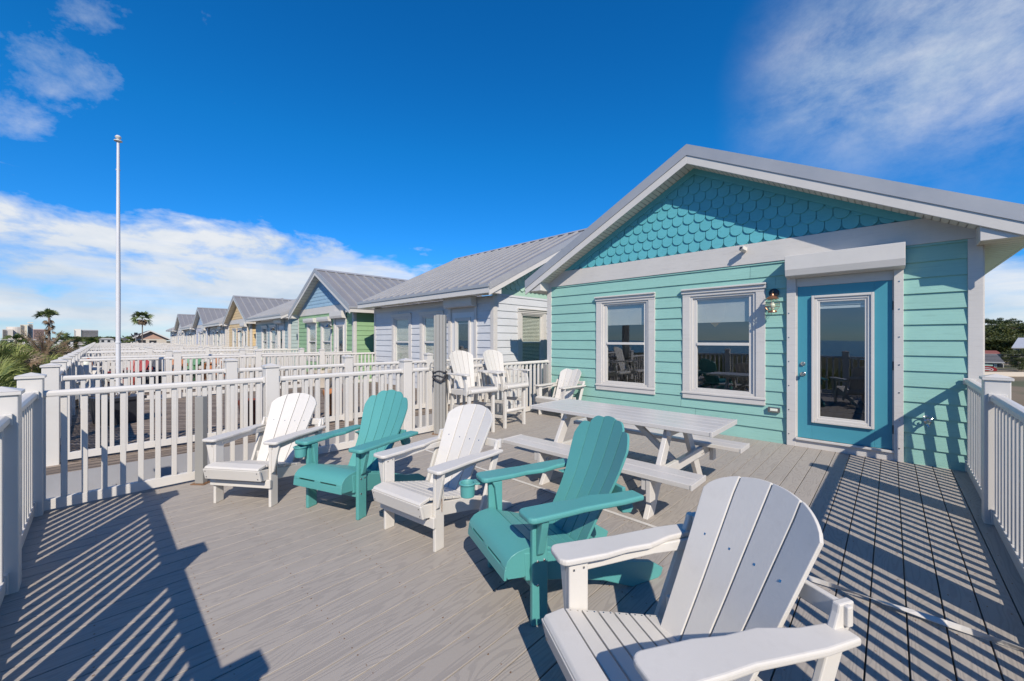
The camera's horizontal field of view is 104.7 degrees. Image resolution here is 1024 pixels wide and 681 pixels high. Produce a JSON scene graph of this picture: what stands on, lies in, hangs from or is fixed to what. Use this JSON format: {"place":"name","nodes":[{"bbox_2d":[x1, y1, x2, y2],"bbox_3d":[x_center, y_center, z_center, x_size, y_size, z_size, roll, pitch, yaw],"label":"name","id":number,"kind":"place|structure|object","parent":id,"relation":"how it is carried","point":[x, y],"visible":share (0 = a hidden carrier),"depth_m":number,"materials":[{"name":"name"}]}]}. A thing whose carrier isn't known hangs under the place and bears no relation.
{"place":"outdoors","nodes":[
{"label":"outdoors","id":0,"kind":"place"},
{"bbox_2d":[2,329,12,338],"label":"tower block","id":1,"kind":"structure","parent":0,"point":[5,332],"depth_m":619.86,"materials":[{"name":"beige concrete"}]},
{"bbox_2d":[6,327,19,335],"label":"tower block","id":2,"kind":"structure","parent":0,"point":[16,330],"depth_m":633.78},
{"bbox_2d":[20,325,26,338],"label":"tower block","id":3,"kind":"structure","parent":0,"point":[23,327],"depth_m":599.84,"materials":[{"name":"beige concrete"}]},
{"bbox_2d":[27,322,32,338],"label":"tower block","id":4,"kind":"structure","parent":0,"point":[30,329],"depth_m":610.09,"materials":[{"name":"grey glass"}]},
{"bbox_2d":[33,329,43,342],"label":"tower block","id":5,"kind":"structure","parent":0,"point":[35,331],"depth_m":589.01,"materials":[{"name":"grey concrete"}]},
{"bbox_2d":[81,330,97,336],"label":"tower block","id":6,"kind":"structure","parent":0,"point":[89,333],"depth_m":509.38,"materials":[{"name":"grey concrete"}]},
{"bbox_2d":[99,338,113,342],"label":"building","id":7,"kind":"structure","parent":0,"point":[106,340],"depth_m":239.95,"materials":[{"name":"white metal"}]},
{"bbox_2d":[113,330,169,342],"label":"house","id":8,"kind":"structure","parent":0,"point":[149,336],"depth_m":103.80,"materials":[{"name":"beige stone"}]},
{"bbox_2d":[78,370,331,399],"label":"neighbour deck","id":9,"kind":"structure","parent":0,"point":[147,393],"depth_m":12.79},
{"bbox_2d":[107,360,152,385],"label":"adirondack chair","id":10,"kind":"object","parent":9,"relation":"on","point":[140,366],"visible":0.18,"depth_m":11.15,"materials":[{"name":"red plastic"}]},
{"bbox_2d":[123,360,161,383],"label":"adirondack chair","id":11,"kind":"object","parent":9,"relation":"on","point":[154,368],"visible":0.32,"depth_m":11.44,"materials":[{"name":"grey plastic"}]},
{"bbox_2d":[83,346,297,379],"bbox_3d":[-12.278,0.839,15.837,0.156,1.162,6.812,0,0,44],"label":"railing","id":12,"kind":"object","parent":9,"relation":"on","point":[207,350],"visible":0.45,"depth_m":15.68,"materials":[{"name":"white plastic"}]},
{"bbox_2d":[181,356,204,380],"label":"adirondack chair","id":13,"kind":"object","parent":9,"relation":"on","point":[194,364],"visible":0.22,"depth_m":13.97,"materials":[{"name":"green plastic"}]},
{"bbox_2d":[195,358,224,378],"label":"adirondack chair","id":14,"kind":"object","parent":9,"relation":"on","point":[205,364],"visible":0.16,"depth_m":14.32,"materials":[{"name":"orange wood"}]},
{"bbox_2d":[73,348,351,392],"bbox_3d":[-8.218,0.839,11.951,0.156,1.162,6.812,0,0,44],"label":"railing","id":15,"kind":"object","parent":9,"relation":"on","point":[168,353],"visible":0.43,"depth_m":11.43,"materials":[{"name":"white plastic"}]},
{"bbox_2d":[46,382,483,475],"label":"neighbour deck","id":16,"kind":"structure","parent":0,"point":[93,461],"depth_m":6.27,"materials":[{"name":"wood"}]},
{"bbox_2d":[50,354,75,443],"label":"railing","id":17,"kind":"object","parent":16,"relation":"on","point":[67,363],"visible":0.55,"depth_m":6.39,"materials":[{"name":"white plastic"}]},
{"bbox_2d":[75,365,121,408],"bbox_3d":[-9.032,0.971,8.458,1.012,0.857,0.744,0,0,24],"label":"adirondack chair","id":18,"kind":"object","parent":16,"relation":"on","point":[86,372],"visible":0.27,"depth_m":8.54,"materials":[{"name":"white plastic"}]},
{"bbox_2d":[88,391,146,425],"bbox_3d":[-6.739,1.106,6.732,0.598,0.588,0.572,0,0,24],"label":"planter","id":19,"kind":"object","parent":16,"relation":"on","point":[132,407],"visible":0.41,"depth_m":6.58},
{"bbox_2d":[114,135,122,394],"bbox_3d":[-8.012,-1.375,8.041,0.165,5.550,0.127,0,0,44],"label":"flagpole","id":20,"kind":"object","parent":16,"relation":"on","point":[118,305],"visible":0.98,"depth_m":8.02,"materials":[{"name":"white metal"}]},
{"bbox_2d":[68,349,374,406],"bbox_3d":[-6.968,0.839,10.755,0.156,1.162,6.812,0,0,44],"label":"railing","id":21,"kind":"object","parent":16,"relation":"on","point":[258,356],"visible":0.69,"depth_m":9.90,"materials":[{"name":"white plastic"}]},
{"bbox_2d":[238,398,255,425],"bbox_3d":[-4.324,1.190,6.511,0.326,0.420,0.326,0,0,24],"label":"planter","id":22,"kind":"object","parent":16,"relation":"on","point":[254,411],"visible":0.21,"depth_m":6.44,"materials":[{"name":"ceramic"}]},
{"bbox_2d":[40,353,483,466],"bbox_3d":[-2.907,0.839,6.870,0.156,1.162,6.812,0,0,44],"label":"railing","id":23,"kind":"object","parent":16,"relation":"on","point":[230,370],"visible":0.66,"depth_m":5.40,"materials":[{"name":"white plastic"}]},
{"bbox_2d":[314,368,331,387],"bbox_3d":[-5.560,1.055,11.663,0.524,0.690,0.524,0,0,-21],"label":"planter","id":24,"kind":"object","parent":16,"relation":"on","point":[322,380],"visible":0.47,"depth_m":11.48,"materials":[{"name":"beige stone"}]},
{"bbox_2d":[323,388,331,414],"bbox_3d":[-3.383,1.170,7.506,0.388,0.460,0.388,0,0,24],"label":"planter","id":25,"kind":"object","parent":16,"relation":"on","point":[330,401],"visible":0.22,"depth_m":7.35,"materials":[{"name":"orange ceramic"}]},
{"bbox_2d":[0,0,1023,340],"label":"sky","id":26,"kind":"structure","parent":0,"point":[266,144],"materials":[{"name":"blue"}]},
{"bbox_2d":[77,341,1023,405],"bbox_3d":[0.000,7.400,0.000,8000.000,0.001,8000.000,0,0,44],"label":"ground","id":27,"kind":"structure","parent":0,"point":[1017,389],"depth_m":65.71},
{"bbox_2d":[130,311,153,342],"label":"palm tree","id":28,"kind":"object","parent":27,"relation":"on","point":[136,315],"visible":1,"depth_m":89.56,"materials":[{"name":"green plant"}]},
{"bbox_2d":[985,365,996,370],"bbox_3d":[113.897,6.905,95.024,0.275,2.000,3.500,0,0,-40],"label":"car","id":29,"kind":"object","parent":27,"relation":"on","point":[989,368],"visible":0.41,"depth_m":94.41,"materials":[{"name":"red metal"}]},
{"bbox_2d":[985,354,1004,367],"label":"house","id":30,"kind":"structure","parent":27,"relation":"on","point":[996,360],"depth_m":107.41,"materials":[{"name":"grey"}]},
{"bbox_2d":[985,335,1004,352],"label":"tree","id":31,"kind":"object","parent":27,"relation":"on","point":[987,340],"visible":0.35,"depth_m":147.26,"materials":[{"name":"green plant"}]},
{"bbox_2d":[985,330,1006,337],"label":"tree","id":32,"kind":"object","parent":27,"relation":"on","point":[988,333],"visible":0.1,"depth_m":156.15,"materials":[{"name":"green plant"}]},
{"bbox_2d":[989,337,1013,358],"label":"tree","id":33,"kind":"object","parent":27,"relation":"on","point":[998,346],"visible":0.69,"depth_m":145.16,"materials":[{"name":"green plant"}]},
{"bbox_2d":[985,324,1022,355],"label":"tree","id":34,"kind":"object","parent":27,"relation":"on","point":[999,328],"visible":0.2,"depth_m":159.62,"materials":[{"name":"green plant"}]},
{"bbox_2d":[994,323,1023,336],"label":"tree","id":35,"kind":"object","parent":27,"relation":"on","point":[1013,332],"visible":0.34,"depth_m":158.36,"materials":[{"name":"green plant"}]},
{"bbox_2d":[998,333,1023,348],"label":"tree","id":36,"kind":"object","parent":27,"relation":"on","point":[1008,335],"visible":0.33,"depth_m":145.01,"materials":[{"name":"green plant"}]},
{"bbox_2d":[1002,353,1019,366],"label":"tree","id":37,"kind":"object","parent":27,"relation":"on","point":[1010,355],"visible":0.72,"depth_m":107.62,"materials":[{"name":"green plant"}]},
{"bbox_2d":[998,322,1023,330],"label":"tree","id":38,"kind":"object","parent":27,"relation":"on","point":[1014,325],"visible":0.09,"depth_m":164.68,"materials":[{"name":"green plant"}]},
{"bbox_2d":[985,350,1000,357],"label":"house","id":39,"kind":"structure","parent":0,"point":[992,352],"depth_m":133.50,"materials":[{"name":"red stone"}]},
{"bbox_2d":[985,372,1023,376],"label":"field wall","id":40,"kind":"structure","parent":0,"point":[1014,374],"depth_m":80.00,"materials":[{"name":"beige stone"}]},
{"bbox_2d":[1012,338,1023,354],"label":"house","id":41,"kind":"structure","parent":0,"point":[1018,344],"depth_m":122.50,"materials":[{"name":"grey metal"}]},
{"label":"dune","id":42,"kind":"structure","parent":0,"visible":0},
{"bbox_2d":[0,369,16,386],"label":"palmetto","id":43,"kind":"object","parent":42,"relation":"on","point":[8,380],"visible":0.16,"depth_m":13.44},
{"bbox_2d":[0,355,21,387],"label":"palmetto","id":44,"kind":"object","parent":42,"relation":"on","point":[4,376],"visible":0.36,"depth_m":12.01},
{"bbox_2d":[0,333,31,346],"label":"palm tree","id":45,"kind":"object","parent":42,"relation":"on","point":[17,336],"visible":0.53,"depth_m":37.82,"materials":[{"name":"green plant"}]},
{"bbox_2d":[0,339,32,372],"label":"palmetto","id":46,"kind":"object","parent":42,"relation":"on","point":[10,348],"visible":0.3,"depth_m":18.85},
{"bbox_2d":[0,356,33,383],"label":"palmetto","id":47,"kind":"object","parent":42,"relation":"on","point":[21,361],"visible":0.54,"depth_m":14.30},
{"bbox_2d":[0,354,34,383],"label":"palmetto","id":48,"kind":"object","parent":42,"relation":"on","point":[21,369],"visible":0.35,"depth_m":16.40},
{"bbox_2d":[0,343,43,365],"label":"palmetto","id":49,"kind":"object","parent":42,"relation":"on","point":[24,354],"visible":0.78,"depth_m":18.20,"materials":[{"name":"plant"}]},
{"bbox_2d":[0,345,48,371],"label":"palmetto","id":50,"kind":"object","parent":42,"relation":"on","point":[36,361],"visible":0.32,"depth_m":20.12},
{"bbox_2d":[17,356,51,372],"bbox_3d":[-25.106,1.981,21.197,3.607,2.339,4.260,4,0,5],"label":"palmetto","id":51,"kind":"object","parent":42,"relation":"on","point":[45,359],"visible":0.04,"depth_m":21.52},
{"bbox_2d":[2,330,79,356],"bbox_3d":[-35.568,0.336,29.860,4.562,2.205,4.487,0,0,44],"label":"dry palm","id":52,"kind":"object","parent":42,"relation":"on","point":[43,348],"visible":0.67,"depth_m":29.73,"materials":[{"name":"plant"}]},
{"bbox_2d":[32,308,59,347],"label":"palm tree","id":53,"kind":"object","parent":42,"relation":"on","point":[47,312],"visible":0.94,"depth_m":41.90,"materials":[{"name":"green plant"}]},
{"bbox_2d":[23,341,78,355],"bbox_3d":[-41.859,1.245,35.413,4.534,2.565,3.935,0,0,24],"label":"palmetto","id":54,"kind":"object","parent":42,"relation":"on","point":[58,349],"visible":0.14,"depth_m":35.76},
{"bbox_2d":[54,332,75,348],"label":"palm tree","id":55,"kind":"object","parent":42,"relation":"on","point":[65,335],"visible":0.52,"depth_m":45.94,"materials":[{"name":"green plant"}]},
{"bbox_2d":[80,337,99,346],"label":"palm tree","id":56,"kind":"object","parent":42,"relation":"on","point":[93,339],"visible":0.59,"depth_m":59.57,"materials":[{"name":"green plant"}]},
{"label":"neighbour deck","id":57,"kind":"structure","parent":0,"visible":0},
{"bbox_2d":[89,345,252,368],"bbox_3d":[-17.409,0.839,20.745,0.156,1.162,6.809,0,0,44],"label":"railing","id":58,"kind":"object","parent":57,"relation":"on","point":[180,348],"visible":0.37,"depth_m":20.19,"materials":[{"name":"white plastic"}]},
{"bbox_2d":[82,346,286,373],"bbox_3d":[-13.348,0.839,16.859,0.156,1.162,6.809,0,0,44],"label":"railing","id":59,"kind":"object","parent":57,"relation":"on","point":[201,348],"visible":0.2,"depth_m":16.61,"materials":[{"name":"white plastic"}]},
{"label":"neighbour deck","id":60,"kind":"structure","parent":0,"visible":0},
{"bbox_2d":[86,344,234,366],"bbox_3d":[-20.470,0.838,23.678,5.772,1.125,6.811,0,0,44],"label":"railing","id":61,"kind":"object","parent":60,"relation":"on","point":[166,346],"visible":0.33,"depth_m":23.46,"materials":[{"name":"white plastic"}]},
{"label":"neighbour deck","id":62,"kind":"structure","parent":0,"visible":0},
{"bbox_2d":[88,343,209,361],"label":"railing","id":63,"kind":"object","parent":62,"relation":"on","point":[124,345],"visible":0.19,"depth_m":29.11,"materials":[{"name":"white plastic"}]},
{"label":"neighbour deck","id":64,"kind":"structure","parent":0,"visible":0},
{"bbox_2d":[91,343,193,356],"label":"railing","id":65,"kind":"object","parent":64,"relation":"on","point":[147,344],"visible":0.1,"depth_m":33.41,"materials":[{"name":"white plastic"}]},
{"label":"neighbour deck","id":66,"kind":"structure","parent":0,"visible":0},
{"bbox_2d":[94,343,189,355],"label":"railing","id":67,"kind":"object","parent":66,"relation":"on","point":[126,344],"visible":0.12,"depth_m":37.65,"materials":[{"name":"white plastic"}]},
{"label":"neighbour deck","id":68,"kind":"structure","parent":0,"visible":0},
{"bbox_2d":[93,342,169,350],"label":"railing","id":69,"kind":"object","parent":68,"relation":"on","point":[126,343],"visible":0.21,"depth_m":47.15,"materials":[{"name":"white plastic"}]},
{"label":"row foundation","id":70,"kind":"structure","parent":0,"visible":0},
{"bbox_2d":[166,327,176,342],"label":"house","id":71,"kind":"structure","parent":70,"relation":"on","point":[173,336],"depth_m":48.99,"materials":[{"name":"grey"}]},
{"bbox_2d":[174,314,194,343],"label":"house","id":72,"kind":"structure","parent":70,"relation":"on","point":[182,320],"depth_m":44.17,"materials":[{"name":"grey"}]},
{"bbox_2d":[180,324,195,349],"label":"house","id":73,"kind":"structure","parent":70,"relation":"on","point":[190,336],"depth_m":39.34,"materials":[{"name":"grey"}]},
{"bbox_2d":[191,307,226,345],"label":"house","id":74,"kind":"structure","parent":70,"relation":"on","point":[203,315],"depth_m":35.44,"materials":[{"name":"grey"}]},
{"bbox_2d":[202,298,283,353],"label":"house","id":75,"kind":"structure","parent":70,"relation":"on","point":[219,334],"depth_m":29.98,"materials":[{"name":"beige"}]},
{"bbox_2d":[222,295,293,361],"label":"house","id":76,"kind":"structure","parent":70,"relation":"on","point":[242,331],"depth_m":26.08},
{"bbox_2d":[231,328,236,348],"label":"window","id":77,"kind":"structure","parent":76,"relation":"in","point":[234,330],"depth_m":27.21,"materials":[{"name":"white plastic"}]},
{"bbox_2d":[237,328,242,348],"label":"window","id":78,"kind":"structure","parent":76,"relation":"in","point":[239,334],"depth_m":26.10,"materials":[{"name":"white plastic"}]},
{"bbox_2d":[246,298,297,365],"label":"house","id":79,"kind":"structure","parent":70,"relation":"on","point":[277,330],"depth_m":20.55,"materials":[{"name":"grey"}]},
{"bbox_2d":[261,325,267,352],"bbox_3d":[-13.811,0.058,22.059,1.150,1.704,0.127,0,0,44],"label":"window","id":80,"kind":"structure","parent":79,"relation":"in","point":[263,338],"depth_m":22.28,"materials":[{"name":"glass"}]},
{"bbox_2d":[269,325,276,352],"bbox_3d":[-12.677,0.058,20.974,1.150,1.704,0.127,0,0,44],"label":"window","id":81,"kind":"structure","parent":79,"relation":"in","point":[273,343],"depth_m":21.15,"materials":[{"name":"white plastic"}]},
{"bbox_2d":[277,326,282,348],"bbox_3d":[-11.687,0.290,20.010,0.913,1.980,0.117,0,0,44],"label":"door","id":82,"kind":"structure","parent":79,"relation":"in","point":[280,327],"depth_m":20.18,"materials":[{"name":"white paint"}]},
{"bbox_2d":[46,404,502,498],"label":"valley roof","id":83,"kind":"structure","parent":70,"relation":"on","point":[53,485],"depth_m":4.59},
{"bbox_2d":[288,268,480,382],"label":"house","id":84,"kind":"structure","parent":70,"relation":"on","point":[328,313],"depth_m":16.00,"materials":[{"name":"green"}]},
{"bbox_2d":[306,321,316,360],"bbox_3d":[-8.682,0.058,17.151,1.150,1.704,0.127,0,0,44],"label":"window","id":85,"kind":"structure","parent":84,"relation":"in","point":[314,325],"depth_m":17.27,"materials":[{"name":"white plastic"}]},
{"bbox_2d":[320,320,331,362],"bbox_3d":[-7.547,0.058,16.065,1.150,1.704,0.127,0,0,44],"label":"door","id":86,"kind":"structure","parent":84,"relation":"in","point":[322,329],"depth_m":16.21,"materials":[{"name":"white plastic"}]},
{"bbox_2d":[334,321,344,372],"bbox_3d":[-6.558,0.290,15.101,0.913,1.980,0.117,0,0,44],"label":"door","id":87,"kind":"structure","parent":84,"relation":"in","point":[338,324],"depth_m":15.27,"materials":[{"name":"white paint"}]},
{"bbox_2d":[357,228,586,408],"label":"house","id":88,"kind":"structure","parent":70,"relation":"on","point":[507,317],"depth_m":10.51,"materials":[{"name":"white"}]},
{"bbox_2d":[390,313,411,368],"bbox_3d":[-3.371,0.058,12.069,1.150,1.704,0.127,0,0,44],"label":"window","id":89,"kind":"structure","parent":88,"relation":"in","point":[396,318],"depth_m":12.16,"materials":[{"name":"white plastic"}]},
{"bbox_2d":[418,310,443,367],"bbox_3d":[-2.237,0.058,10.983,1.150,1.704,0.127,0,0,44],"label":"window","id":90,"kind":"structure","parent":88,"relation":"in","point":[424,316],"depth_m":11.25,"materials":[{"name":"white plastic"}]},
{"bbox_2d":[452,312,473,388],"bbox_3d":[-1.247,0.290,10.019,0.913,1.980,0.117,0,0,44],"label":"door","id":91,"kind":"structure","parent":88,"relation":"in","point":[464,316],"depth_m":10.05,"materials":[{"name":"white paint"}]},
{"bbox_2d":[517,308,546,375],"bbox_3d":[0.526,0.058,10.238,0.127,1.704,1.150,0,0,44],"label":"window","id":92,"kind":"structure","parent":88,"relation":"in","point":[529,313],"depth_m":10.29,"materials":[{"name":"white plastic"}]},
{"bbox_2d":[525,144,1023,471],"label":"house","id":93,"kind":"structure","parent":70,"relation":"on","point":[852,320],"depth_m":5.42,"materials":[{"name":"green"}]},
{"bbox_2d":[594,292,654,394],"bbox_3d":[1.975,0.058,6.953,1.150,1.704,0.127,0,0,44],"label":"window","id":94,"kind":"structure","parent":93,"relation":"in","point":[603,312],"depth_m":6.94,"materials":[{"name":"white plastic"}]},
{"bbox_2d":[704,301,724,326],"bbox_3d":[3.151,-0.400,6.127,0.320,0.400,0.010,0,0,44],"label":"window hanging","id":95,"kind":"object","parent":93,"relation":"hanging from","point":[715,324],"depth_m":6.12},
{"bbox_2d":[681,282,765,405],"bbox_3d":[3.109,0.058,5.867,1.150,1.704,0.127,0,0,44],"label":"window","id":96,"kind":"structure","parent":93,"relation":"in","point":[754,293],"depth_m":5.82,"materials":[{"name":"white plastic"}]},
{"bbox_2d":[798,280,893,449],"bbox_3d":[4.099,0.290,4.903,0.913,1.980,0.117,0,0,44],"label":"door","id":97,"kind":"structure","parent":93,"relation":"in","point":[876,296],"depth_m":4.83,"materials":[{"name":"teal paint"}]},
{"bbox_2d":[775,460,992,680],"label":"deck frame","id":98,"kind":"object","parent":70,"relation":"on","point":[904,582],"depth_m":2.30,"materials":[{"name":"wood"}]},
{"bbox_2d":[0,410,1023,680],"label":"deck","id":99,"kind":"structure","parent":98,"relation":"on","point":[180,582],"depth_m":2.27,"materials":[{"name":"wood"}]},
{"bbox_2d":[0,372,46,606],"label":"railing","id":100,"kind":"object","parent":99,"relation":"on","point":[21,455],"visible":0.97,"depth_m":2.22,"materials":[{"name":"white plastic"}]},
{"bbox_2d":[190,396,209,484],"bbox_3d":[-3.034,0.975,3.859,0.140,0.850,0.100,0,0,4],"label":"stub post","id":101,"kind":"object","parent":99,"relation":"on","point":[200,432],"visible":0.88,"depth_m":3.83,"materials":[{"name":"wood"}]},
{"bbox_2d":[202,393,325,506],"bbox_3d":[-2.228,0.971,3.732,0.744,0.857,1.012,0,0,9],"label":"adirondack chair","id":102,"kind":"object","parent":99,"relation":"on","point":[280,429],"visible":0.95,"depth_m":3.56,"materials":[{"name":"white plastic"}]},
{"bbox_2d":[43,358,548,510],"bbox_3d":[-1.556,0.839,5.638,0.156,1.162,6.744,0,0,43],"label":"railing","id":103,"kind":"object","parent":99,"relation":"on","point":[270,379],"visible":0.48,"depth_m":4.03,"materials":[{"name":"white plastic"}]},
{"bbox_2d":[293,390,424,519],"bbox_3d":[-1.302,0.941,3.526,0.764,0.918,1.036,0,0,24],"label":"adirondack chair","id":104,"kind":"object","parent":99,"relation":"on","point":[379,427],"visible":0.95,"depth_m":3.32,"materials":[{"name":"teal plastic"}]},
{"bbox_2d":[429,315,449,434],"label":"umbrella column","id":105,"kind":"structure","parent":99,"relation":"on","point":[439,370],"depth_m":5.86,"materials":[{"name":"grey metal"}]},
{"bbox_2d":[372,404,511,551],"bbox_3d":[-0.496,0.971,3.078,0.744,0.857,1.012,0,0,36],"label":"adirondack chair","id":106,"kind":"object","parent":99,"relation":"on","point":[459,441],"visible":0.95,"depth_m":2.94,"materials":[{"name":"white plastic"}]},
{"bbox_2d":[446,350,501,432],"bbox_3d":[-0.621,0.782,6.031,0.714,1.235,0.693,0,0,-42],"label":"bar chair","id":107,"kind":"object","parent":99,"relation":"on","point":[463,374],"visible":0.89,"depth_m":6.06,"materials":[{"name":"white plastic"}]},
{"bbox_2d":[481,350,530,428],"bbox_3d":[-0.137,0.782,6.581,0.693,1.235,0.714,0,0,44],"label":"bar chair","id":108,"kind":"object","parent":99,"relation":"on","point":[493,360],"visible":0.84,"depth_m":6.56,"materials":[{"name":"white plastic"}]},
{"bbox_2d":[542,364,547,410],"bbox_3d":[0.669,0.940,7.830,0.140,0.920,0.100,0,0,44],"label":"stub post","id":109,"kind":"object","parent":99,"relation":"on","point":[545,377],"visible":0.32,"depth_m":7.80,"materials":[{"name":"white wood"}]},
{"bbox_2d":[534,368,585,418],"bbox_3d":[0.966,0.971,7.494,0.744,0.857,1.012,0,0,45],"label":"adirondack chair","id":110,"kind":"object","parent":99,"relation":"on","point":[566,383],"visible":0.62,"depth_m":7.49,"materials":[{"name":"white plastic"}]},
{"bbox_2d":[459,415,662,626],"bbox_3d":[0.301,0.941,2.348,1.064,0.918,0.772,0,0,-26],"label":"adirondack chair","id":111,"kind":"object","parent":99,"relation":"on","point":[514,545],"visible":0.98,"depth_m":2.24,"materials":[{"name":"teal plastic"}]},
{"bbox_2d":[502,398,749,519],"bbox_3d":[1.099,1.054,3.907,1.851,0.692,1.545,0,0,44],"label":"picnic table","id":112,"kind":"object","parent":99,"relation":"on","point":[672,425],"visible":0.89,"depth_m":3.67,"materials":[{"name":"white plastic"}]},
{"bbox_2d":[541,476,860,680],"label":"adirondack chair","id":113,"kind":"object","parent":99,"relation":"on","point":[746,550],"visible":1,"depth_m":1.41,"materials":[{"name":"white plastic"}]},
{"bbox_2d":[400,441,1023,650],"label":"flat cord","id":114,"kind":"object","parent":99,"relation":"on","point":[955,626],"visible":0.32,"depth_m":1.99,"materials":[{"name":"white plastic"}]},
{"bbox_2d":[963,374,1023,581],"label":"railing","id":115,"kind":"object","parent":99,"relation":"on","point":[994,465],"visible":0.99,"depth_m":2.87,"materials":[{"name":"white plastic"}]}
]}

